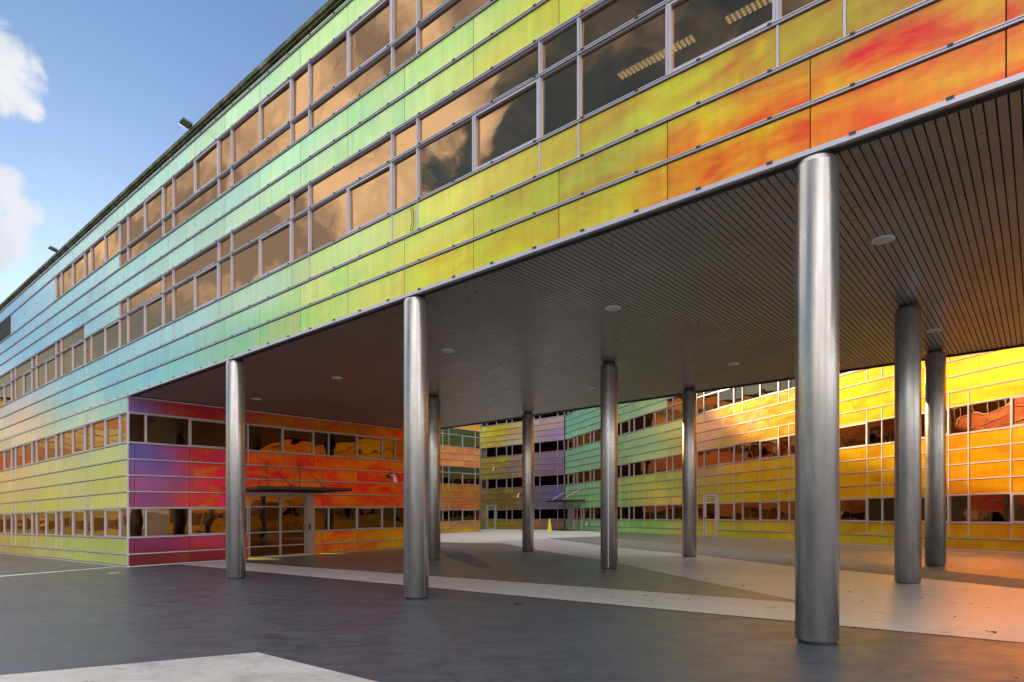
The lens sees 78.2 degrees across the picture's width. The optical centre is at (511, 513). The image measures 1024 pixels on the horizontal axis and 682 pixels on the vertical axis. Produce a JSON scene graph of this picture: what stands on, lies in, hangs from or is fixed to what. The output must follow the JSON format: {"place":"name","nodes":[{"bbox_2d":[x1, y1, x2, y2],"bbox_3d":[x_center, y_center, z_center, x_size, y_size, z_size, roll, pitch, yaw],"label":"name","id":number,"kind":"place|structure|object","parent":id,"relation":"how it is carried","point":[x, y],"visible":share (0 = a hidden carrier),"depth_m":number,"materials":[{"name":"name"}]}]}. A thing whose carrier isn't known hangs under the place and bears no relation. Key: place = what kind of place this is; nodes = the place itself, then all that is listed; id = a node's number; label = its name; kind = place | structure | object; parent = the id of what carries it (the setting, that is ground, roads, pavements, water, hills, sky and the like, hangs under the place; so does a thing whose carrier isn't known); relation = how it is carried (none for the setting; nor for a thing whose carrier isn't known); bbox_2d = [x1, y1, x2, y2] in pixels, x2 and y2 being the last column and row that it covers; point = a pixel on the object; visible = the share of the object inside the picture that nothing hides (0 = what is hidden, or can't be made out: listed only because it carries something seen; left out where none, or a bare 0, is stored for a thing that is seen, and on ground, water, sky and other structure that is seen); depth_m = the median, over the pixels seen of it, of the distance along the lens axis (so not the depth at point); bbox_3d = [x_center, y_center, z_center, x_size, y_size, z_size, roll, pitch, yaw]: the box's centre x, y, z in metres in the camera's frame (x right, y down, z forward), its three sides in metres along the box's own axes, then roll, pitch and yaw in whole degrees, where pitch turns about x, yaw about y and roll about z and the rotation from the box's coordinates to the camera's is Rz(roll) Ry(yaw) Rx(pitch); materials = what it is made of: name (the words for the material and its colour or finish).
{"place":"outdoors","nodes":[
{"label":"outdoors","id":0,"kind":"place"},
{"bbox_2d":[0,0,327,303],"label":"sky","id":1,"kind":"structure","parent":0,"point":[93,93],"materials":[{"name":"blue"}]},
{"bbox_2d":[0,652,376,681],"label":"front pavement","id":2,"kind":"structure","parent":0,"point":[253,667],"depth_m":6.44,"materials":[{"name":"concrete"}]},
{"bbox_2d":[440,543,491,567],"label":"worn pavement","id":3,"kind":"structure","parent":0,"point":[452,552],"depth_m":23.47,"materials":[{"name":"concrete"}]},
{"bbox_2d":[0,553,1023,681],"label":"ground","id":4,"kind":"structure","parent":0,"point":[102,616],"depth_m":8.19,"materials":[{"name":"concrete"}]},
{"bbox_2d":[0,566,117,576],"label":"road line","id":5,"kind":"object","parent":4,"relation":"on","point":[54,571],"visible":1,"depth_m":19.37,"materials":[{"name":"white paint"}]},
{"bbox_2d":[226,358,245,578],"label":"column","id":6,"kind":"structure","parent":4,"relation":"on","point":[235,468],"depth_m":16.30,"materials":[{"name":"silver metal"}]},
{"bbox_2d":[404,295,428,598],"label":"column","id":7,"kind":"structure","parent":4,"relation":"on","point":[416,446],"depth_m":11.77,"materials":[{"name":"silver metal"}]},
{"bbox_2d":[440,424,479,532],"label":"courtyard wing","id":8,"kind":"structure","parent":4,"relation":"on","point":[459,479],"depth_m":54.72,"materials":[{"name":"orange metal"}]},
{"bbox_2d":[442,510,474,521],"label":"window","id":9,"kind":"structure","parent":8,"relation":"in","point":[448,515],"depth_m":54.58,"materials":[{"name":"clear glass"}]},
{"bbox_2d":[443,466,474,484],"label":"window","id":10,"kind":"structure","parent":8,"relation":"in","point":[460,477],"depth_m":54.58,"materials":[{"name":"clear glass"}]},
{"bbox_2d":[443,428,474,447],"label":"window","id":11,"kind":"structure","parent":8,"relation":"in","point":[449,440],"depth_m":54.68,"materials":[{"name":"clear glass"}]},
{"bbox_2d":[475,468,479,484],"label":"window","id":12,"kind":"structure","parent":8,"relation":"in","point":[477,470],"depth_m":56.43,"materials":[{"name":"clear glass"}]},
{"bbox_2d":[0,0,1023,566],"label":"office wing","id":13,"kind":"structure","parent":4,"relation":"on","point":[560,176],"depth_m":12.96,"materials":[{"name":"multicoloured metal"}]},
{"bbox_2d":[0,371,10,405],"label":"window","id":14,"kind":"structure","parent":13,"relation":"in","point":[5,391],"depth_m":31.58,"materials":[{"name":"glass"}]},
{"bbox_2d":[0,514,10,533],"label":"window","id":15,"kind":"structure","parent":13,"relation":"in","point":[5,520],"depth_m":31.57,"materials":[{"name":"clear glass"}]},
{"bbox_2d":[0,449,10,470],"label":"window","id":16,"kind":"structure","parent":13,"relation":"in","point":[5,456],"depth_m":31.60,"materials":[{"name":"orange glass"}]},
{"bbox_2d":[11,358,30,400],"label":"window","id":17,"kind":"structure","parent":13,"relation":"in","point":[20,386],"depth_m":29.68,"materials":[{"name":"glass"}]},
{"bbox_2d":[11,513,30,533],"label":"window","id":18,"kind":"structure","parent":13,"relation":"in","point":[20,523],"depth_m":29.68,"materials":[{"name":"clear glass"}]},
{"bbox_2d":[11,443,30,467],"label":"window","id":19,"kind":"structure","parent":13,"relation":"in","point":[20,455],"depth_m":29.66,"materials":[{"name":"brown glass"}]},
{"bbox_2d":[31,344,54,390],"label":"window","id":20,"kind":"structure","parent":13,"relation":"in","point":[43,374],"depth_m":27.37,"materials":[{"name":"glass"}]},
{"bbox_2d":[31,512,54,534],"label":"window","id":21,"kind":"structure","parent":13,"relation":"in","point":[41,523],"depth_m":27.36,"materials":[{"name":"clear glass"}]},
{"bbox_2d":[31,435,54,462],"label":"window","id":22,"kind":"structure","parent":13,"relation":"in","point":[43,449],"depth_m":27.37,"materials":[{"name":"brown glass"}]},
{"bbox_2d":[55,326,83,378],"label":"window","id":23,"kind":"structure","parent":13,"relation":"in","point":[71,359],"depth_m":25.05,"materials":[{"name":"glass"}]},
{"bbox_2d":[55,253,83,299],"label":"window","id":24,"kind":"structure","parent":13,"relation":"in","point":[74,273],"depth_m":25.06,"materials":[{"name":"brown glass"}]},
{"bbox_2d":[55,511,83,535],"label":"window","id":25,"kind":"structure","parent":13,"relation":"in","point":[70,522],"depth_m":25.02,"materials":[{"name":"glass"}]},
{"bbox_2d":[55,426,83,457],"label":"window","id":26,"kind":"structure","parent":13,"relation":"in","point":[72,441],"depth_m":25.06,"materials":[{"name":"orange glass"}]},
{"bbox_2d":[84,320,118,364],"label":"window","id":27,"kind":"structure","parent":13,"relation":"in","point":[106,340],"depth_m":22.67,"materials":[{"name":"grey glass"}]},
{"bbox_2d":[84,224,118,277],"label":"window","id":28,"kind":"structure","parent":13,"relation":"in","point":[104,249],"depth_m":22.65,"materials":[{"name":"brown glass"}]},
{"bbox_2d":[84,509,118,536],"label":"window","id":29,"kind":"structure","parent":13,"relation":"in","point":[96,522],"depth_m":22.72,"materials":[{"name":"glass"}]},
{"bbox_2d":[84,415,118,450],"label":"window","id":30,"kind":"structure","parent":13,"relation":"in","point":[103,433],"depth_m":22.66,"materials":[{"name":"orange glass"}]},
{"bbox_2d":[119,509,126,536],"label":"window","id":31,"kind":"structure","parent":13,"relation":"in","point":[122,512],"depth_m":21.36,"materials":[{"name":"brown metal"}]},
{"bbox_2d":[119,413,126,442],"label":"window","id":32,"kind":"structure","parent":13,"relation":"in","point":[122,418],"depth_m":21.34,"materials":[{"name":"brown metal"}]},
{"bbox_2d":[119,277,161,346],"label":"window","id":33,"kind":"structure","parent":13,"relation":"in","point":[147,318],"depth_m":20.34,"materials":[{"name":"brown glass"}]},
{"bbox_2d":[119,188,161,266],"bbox_3d":[-11.976,-9.144,20.317,3.616,1.627,0.080,0,0,40],"label":"window","id":34,"kind":"structure","parent":13,"relation":"in","point":[149,213],"depth_m":20.34,"materials":[{"name":"glass"}]},
{"bbox_2d":[128,508,225,536],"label":"window","id":35,"kind":"structure","parent":13,"relation":"in","point":[169,521],"depth_m":22.24,"materials":[{"name":"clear glass"}]},
{"bbox_2d":[128,413,225,447],"bbox_3d":[-11.725,-2.903,22.351,0.077,1.047,3.436,0,0,40],"label":"window","id":36,"kind":"structure","parent":13,"relation":"in","point":[141,428],"depth_m":22.22,"materials":[{"name":"black glass"}]},
{"bbox_2d":[178,117,192,133],"bbox_3d":[-9.076,-10.856,17.715,0.320,0.268,0.460,0,0,40],"label":"floodlight","id":37,"kind":"object","parent":13,"relation":"attached to","point":[185,123],"visible":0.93,"depth_m":17.62,"materials":[{"name":"grey metal"}]},
{"bbox_2d":[162,242,217,325],"bbox_3d":[-9.217,-6.483,18.004,3.616,1.621,0.074,0,0,40],"label":"window","id":38,"kind":"structure","parent":13,"relation":"in","point":[201,289],"depth_m":17.99,"materials":[{"name":"brown glass"}]},
{"bbox_2d":[162,140,217,235],"bbox_3d":[-9.216,-9.191,18.005,3.616,1.626,0.071,0,0,40],"label":"window","id":39,"kind":"structure","parent":13,"relation":"in","point":[204,168],"depth_m":17.99,"materials":[{"name":"glass"}]},
{"bbox_2d":[218,198,289,297],"bbox_3d":[-6.456,-6.529,15.694,3.616,1.621,0.075,0,0,40],"label":"window","id":40,"kind":"structure","parent":13,"relation":"in","point":[271,251],"depth_m":15.66,"materials":[{"name":"clear glass"}]},
{"bbox_2d":[218,80,289,195],"bbox_3d":[-6.457,-9.237,15.693,3.616,1.627,0.070,0,0,40],"label":"window","id":41,"kind":"structure","parent":13,"relation":"in","point":[274,112],"depth_m":15.65,"materials":[{"name":"glass"}]},
{"bbox_2d":[246,425,313,453],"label":"window","id":42,"kind":"structure","parent":13,"relation":"in","point":[260,438],"depth_m":25.27,"materials":[{"name":"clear glass"}]},
{"bbox_2d":[248,494,313,557],"bbox_3d":[-9.227,0.465,25.323,0.128,2.502,2.850,0,0,40],"label":"entrance door","id":43,"kind":"structure","parent":13,"relation":"in","point":[278,524],"depth_m":25.24,"materials":[{"name":"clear glass"}]},
{"bbox_2d":[290,135,390,261],"bbox_3d":[-3.695,-6.576,13.383,3.616,1.621,0.077,0,0,40],"label":"window","id":44,"kind":"structure","parent":13,"relation":"in","point":[367,200],"depth_m":13.29,"materials":[{"name":"glass"}]},
{"bbox_2d":[290,0,390,143],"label":"window","id":45,"kind":"structure","parent":13,"relation":"in","point":[370,35],"depth_m":13.31,"materials":[{"name":"glass"}]},
{"bbox_2d":[314,508,381,529],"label":"window","id":46,"kind":"structure","parent":13,"relation":"in","point":[324,518],"depth_m":27.74,"materials":[{"name":"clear glass"}]},
{"bbox_2d":[314,432,381,458],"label":"window","id":47,"kind":"structure","parent":13,"relation":"in","point":[330,444],"depth_m":27.73,"materials":[{"name":"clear glass"}]},
{"bbox_2d":[382,507,403,527],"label":"window","id":48,"kind":"structure","parent":13,"relation":"in","point":[391,517],"depth_m":29.66,"materials":[{"name":"brown glass"}]},
{"bbox_2d":[382,438,403,460],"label":"window","id":49,"kind":"structure","parent":13,"relation":"in","point":[391,449],"depth_m":29.67,"materials":[{"name":"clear glass"}]},
{"bbox_2d":[391,0,489,71],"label":"window","id":50,"kind":"structure","parent":13,"relation":"in","point":[405,14],"depth_m":11.72,"materials":[{"name":"glass"}]},
{"bbox_2d":[391,44,537,211],"bbox_3d":[-0.938,-6.622,11.068,3.616,1.621,0.079,0,0,40],"label":"window","id":51,"kind":"structure","parent":13,"relation":"in","point":[510,123],"depth_m":10.95,"materials":[{"name":"glass"}]},
{"bbox_2d":[538,0,775,137],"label":"window","id":52,"kind":"structure","parent":13,"relation":"in","point":[681,32],"depth_m":8.95,"materials":[{"name":"glass"}]},
{"bbox_2d":[776,0,814,19],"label":"window","id":53,"kind":"structure","parent":13,"relation":"in","point":[783,7],"depth_m":7.55,"materials":[{"name":"glass"}]},
{"bbox_2d":[871,235,894,244],"bbox_3d":[5.760,-4.239,9.781,0.330,0.036,0.330,0,0,0],"label":"ceiling light","id":54,"kind":"object","parent":13,"relation":"attached to","point":[883,239],"visible":1,"depth_m":9.74,"materials":[{"name":"white plastic"}]},
{"bbox_2d":[480,412,564,528],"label":"courtyard end wing","id":55,"kind":"structure","parent":4,"relation":"on","point":[501,483],"depth_m":62.77,"materials":[{"name":"multicoloured metal"}]},
{"bbox_2d":[486,505,495,528],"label":"side door","id":56,"kind":"structure","parent":55,"relation":"in","point":[490,509],"depth_m":64.98,"materials":[{"name":"silver metal"}]},
{"bbox_2d":[481,510,505,519],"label":"window","id":57,"kind":"structure","parent":55,"relation":"in","point":[500,514],"depth_m":64.39,"materials":[{"name":"black glass"}]},
{"bbox_2d":[481,478,505,488],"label":"window","id":58,"kind":"structure","parent":55,"relation":"in","point":[490,483],"depth_m":64.82,"materials":[{"name":"black glass"}]},
{"bbox_2d":[481,446,505,457],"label":"window","id":59,"kind":"structure","parent":55,"relation":"in","point":[495,451],"depth_m":64.82,"materials":[{"name":"black glass"}]},
{"bbox_2d":[506,510,521,518],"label":"window","id":60,"kind":"structure","parent":55,"relation":"in","point":[510,514],"depth_m":63.05,"materials":[{"name":"black glass"}]},
{"bbox_2d":[506,477,521,487],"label":"window","id":61,"kind":"structure","parent":55,"relation":"in","point":[510,482],"depth_m":63.10,"materials":[{"name":"black glass"}]},
{"bbox_2d":[506,444,521,455],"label":"window","id":62,"kind":"structure","parent":55,"relation":"in","point":[513,449],"depth_m":63.06,"materials":[{"name":"black glass"}]},
{"bbox_2d":[534,509,556,518],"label":"window","id":63,"kind":"structure","parent":55,"relation":"in","point":[538,513],"depth_m":60.54,"materials":[{"name":"black glass"}]},
{"bbox_2d":[534,475,556,485],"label":"window","id":64,"kind":"structure","parent":55,"relation":"in","point":[552,479],"depth_m":60.54,"materials":[{"name":"black glass"}]},
{"bbox_2d":[534,441,556,452],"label":"window","id":65,"kind":"structure","parent":55,"relation":"in","point":[551,445],"depth_m":60.54,"materials":[{"name":"black glass"}]},
{"bbox_2d":[546,347,1023,552],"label":"courtyard side wing","id":66,"kind":"structure","parent":4,"relation":"on","point":[745,462],"depth_m":31.01,"materials":[{"name":"yellow metal"}]},
{"bbox_2d":[564,473,573,484],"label":"window","id":67,"kind":"structure","parent":66,"relation":"in","point":[568,478],"depth_m":58.22,"materials":[{"name":"black glass"}]},
{"bbox_2d":[564,437,573,449],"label":"window","id":68,"kind":"structure","parent":66,"relation":"in","point":[568,443],"depth_m":58.19,"materials":[{"name":"black glass"}]},
{"bbox_2d":[568,501,581,529],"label":"entrance door","id":69,"kind":"structure","parent":66,"relation":"in","point":[570,504],"depth_m":57.41,"materials":[{"name":"silver metal"}]},
{"bbox_2d":[574,508,589,518],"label":"window","id":70,"kind":"structure","parent":66,"relation":"in","point":[577,511],"depth_m":55.32,"materials":[{"name":"black glass"}]},
{"bbox_2d":[574,470,589,483],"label":"window","id":71,"kind":"structure","parent":66,"relation":"in","point":[579,477],"depth_m":55.33,"materials":[{"name":"brown glass"}]},
{"bbox_2d":[574,432,589,447],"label":"window","id":72,"kind":"structure","parent":66,"relation":"in","point":[583,439],"depth_m":55.32,"materials":[{"name":"brown glass"}]},
{"bbox_2d":[590,507,600,518],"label":"window","id":73,"kind":"structure","parent":66,"relation":"in","point":[595,513],"depth_m":52.70,"materials":[{"name":"black glass"}]},
{"bbox_2d":[590,469,600,480],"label":"window","id":74,"kind":"structure","parent":66,"relation":"in","point":[595,475],"depth_m":52.71,"materials":[{"name":"brown glass"}]},
{"bbox_2d":[590,429,600,442],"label":"window","id":75,"kind":"structure","parent":66,"relation":"in","point":[595,436],"depth_m":52.71,"materials":[{"name":"brown glass"}]},
{"bbox_2d":[618,507,628,518],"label":"window","id":76,"kind":"structure","parent":66,"relation":"in","point":[623,512],"depth_m":47.85,"materials":[{"name":"black glass"}]},
{"bbox_2d":[618,464,628,477],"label":"window","id":77,"kind":"structure","parent":66,"relation":"in","point":[623,470],"depth_m":47.84,"materials":[{"name":"black glass"}]},
{"bbox_2d":[618,420,628,435],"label":"window","id":78,"kind":"structure","parent":66,"relation":"in","point":[623,427],"depth_m":47.85,"materials":[{"name":"black glass"}]},
{"bbox_2d":[629,505,665,519],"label":"window","id":79,"kind":"structure","parent":66,"relation":"in","point":[635,512],"depth_m":44.33,"materials":[{"name":"brown glass"}]},
{"bbox_2d":[629,408,665,432],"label":"window","id":80,"kind":"structure","parent":66,"relation":"in","point":[657,417],"depth_m":44.22,"materials":[{"name":"brown glass"}]},
{"bbox_2d":[629,457,666,475],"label":"window","id":81,"kind":"structure","parent":66,"relation":"in","point":[655,465],"depth_m":44.21,"materials":[{"name":"brown glass"}]},
{"bbox_2d":[666,505,681,519],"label":"window","id":82,"kind":"structure","parent":66,"relation":"in","point":[673,512],"depth_m":41.00,"materials":[{"name":"brown glass"}]},
{"bbox_2d":[666,455,681,470],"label":"window","id":83,"kind":"structure","parent":66,"relation":"in","point":[673,463],"depth_m":40.97,"materials":[{"name":"brown glass"}]},
{"bbox_2d":[666,395,681,421],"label":"window","id":84,"kind":"structure","parent":66,"relation":"in","point":[673,413],"depth_m":41.01,"materials":[{"name":"brown glass"}]},
{"bbox_2d":[703,494,717,536],"bbox_3d":[11.715,0.118,37.103,0.419,2.488,1.381,0,0,-11],"label":"side door","id":85,"kind":"structure","parent":66,"relation":"in","point":[710,504],"depth_m":37.12,"materials":[{"name":"silver metal"}]},
{"bbox_2d":[697,503,733,519],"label":"window","id":86,"kind":"structure","parent":66,"relation":"in","point":[725,511],"depth_m":35.99,"materials":[{"name":"brown glass"}]},
{"bbox_2d":[697,446,733,466],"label":"window","id":87,"kind":"structure","parent":66,"relation":"in","point":[724,455],"depth_m":36.72,"materials":[{"name":"brown glass"}]},
{"bbox_2d":[697,388,733,413],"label":"window","id":88,"kind":"structure","parent":66,"relation":"in","point":[723,398],"depth_m":36.82,"materials":[{"name":"brown glass"}]},
{"bbox_2d":[734,502,777,519],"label":"window","id":89,"kind":"structure","parent":66,"relation":"in","point":[752,510],"depth_m":33.27,"materials":[{"name":"brown glass"}]},
{"bbox_2d":[734,438,777,462],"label":"window","id":90,"kind":"structure","parent":66,"relation":"in","point":[764,449],"depth_m":33.28,"materials":[{"name":"brown glass"}]},
{"bbox_2d":[734,382,777,403],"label":"window","id":91,"kind":"structure","parent":66,"relation":"in","point":[745,393],"depth_m":33.50,"materials":[{"name":"grey glass"}]},
{"bbox_2d":[778,371,853,391],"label":"window","id":92,"kind":"structure","parent":66,"relation":"in","point":[782,385],"depth_m":31.06,"materials":[{"name":"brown glass"}]},
{"bbox_2d":[778,499,865,520],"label":"window","id":93,"kind":"structure","parent":66,"relation":"in","point":[850,509],"depth_m":27.63,"materials":[{"name":"brown glass"}]},
{"bbox_2d":[778,423,865,456],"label":"window","id":94,"kind":"structure","parent":66,"relation":"in","point":[852,435],"depth_m":27.63,"materials":[{"name":"brown glass"}]},
{"bbox_2d":[866,496,947,521],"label":"window","id":95,"kind":"structure","parent":66,"relation":"in","point":[877,509],"depth_m":25.77,"materials":[{"name":"brown glass"}]},
{"bbox_2d":[866,409,947,444],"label":"window","id":96,"kind":"structure","parent":66,"relation":"in","point":[881,431],"depth_m":25.77,"materials":[{"name":"brown glass"}]},
{"bbox_2d":[948,493,1023,521],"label":"window","id":97,"kind":"structure","parent":66,"relation":"in","point":[992,507],"depth_m":21.79,"materials":[{"name":"brown glass"}]},
{"bbox_2d":[948,396,1023,434],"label":"window","id":98,"kind":"structure","parent":66,"relation":"in","point":[1009,412],"depth_m":21.75,"materials":[{"name":"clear glass"}]},
{"bbox_2d":[795,151,839,644],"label":"column","id":99,"kind":"structure","parent":4,"relation":"on","point":[817,398],"depth_m":7.25,"materials":[{"name":"metal"}]},
{"bbox_2d":[440,529,600,542],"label":"courtyard pavement","id":100,"kind":"structure","parent":0,"point":[484,535],"depth_m":45.23,"materials":[{"name":"concrete"}]},
{"bbox_2d":[181,538,1023,642],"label":"pale pavement","id":101,"kind":"structure","parent":0,"point":[888,602],"depth_m":11.75,"materials":[{"name":"concrete"}]},
{"bbox_2d":[682,388,696,556],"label":"column","id":102,"kind":"structure","parent":101,"relation":"on","point":[689,472],"depth_m":21.30,"materials":[{"name":"silver metal"}]},
{"bbox_2d":[894,303,921,583],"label":"column","id":103,"kind":"structure","parent":101,"relation":"on","point":[907,443],"depth_m":12.81,"materials":[{"name":"silver metal"}]},
{"bbox_2d":[251,529,1023,601],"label":"grey pavement","id":104,"kind":"structure","parent":0,"point":[510,563],"depth_m":18.86,"materials":[{"name":"concrete"}]},
{"bbox_2d":[429,395,439,559],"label":"column","id":105,"kind":"structure","parent":104,"relation":"on","point":[434,477],"depth_m":21.78,"materials":[{"name":"silver metal"}]},
{"bbox_2d":[522,412,533,551],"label":"column","id":106,"kind":"structure","parent":104,"relation":"on","point":[527,481],"depth_m":25.80,"materials":[{"name":"silver metal"}]},
{"bbox_2d":[601,361,617,568],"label":"column","id":107,"kind":"structure","parent":104,"relation":"on","point":[609,464],"depth_m":17.35,"materials":[{"name":"silver metal"}]},
{"bbox_2d":[925,349,945,565],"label":"column","id":108,"kind":"structure","parent":104,"relation":"on","point":[935,457],"depth_m":16.62,"materials":[{"name":"silver metal"}]},
{"bbox_2d":[551,537,1023,587],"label":"charcoal pavement","id":109,"kind":"structure","parent":0,"point":[781,558],"depth_m":19.34,"materials":[{"name":"concrete"}]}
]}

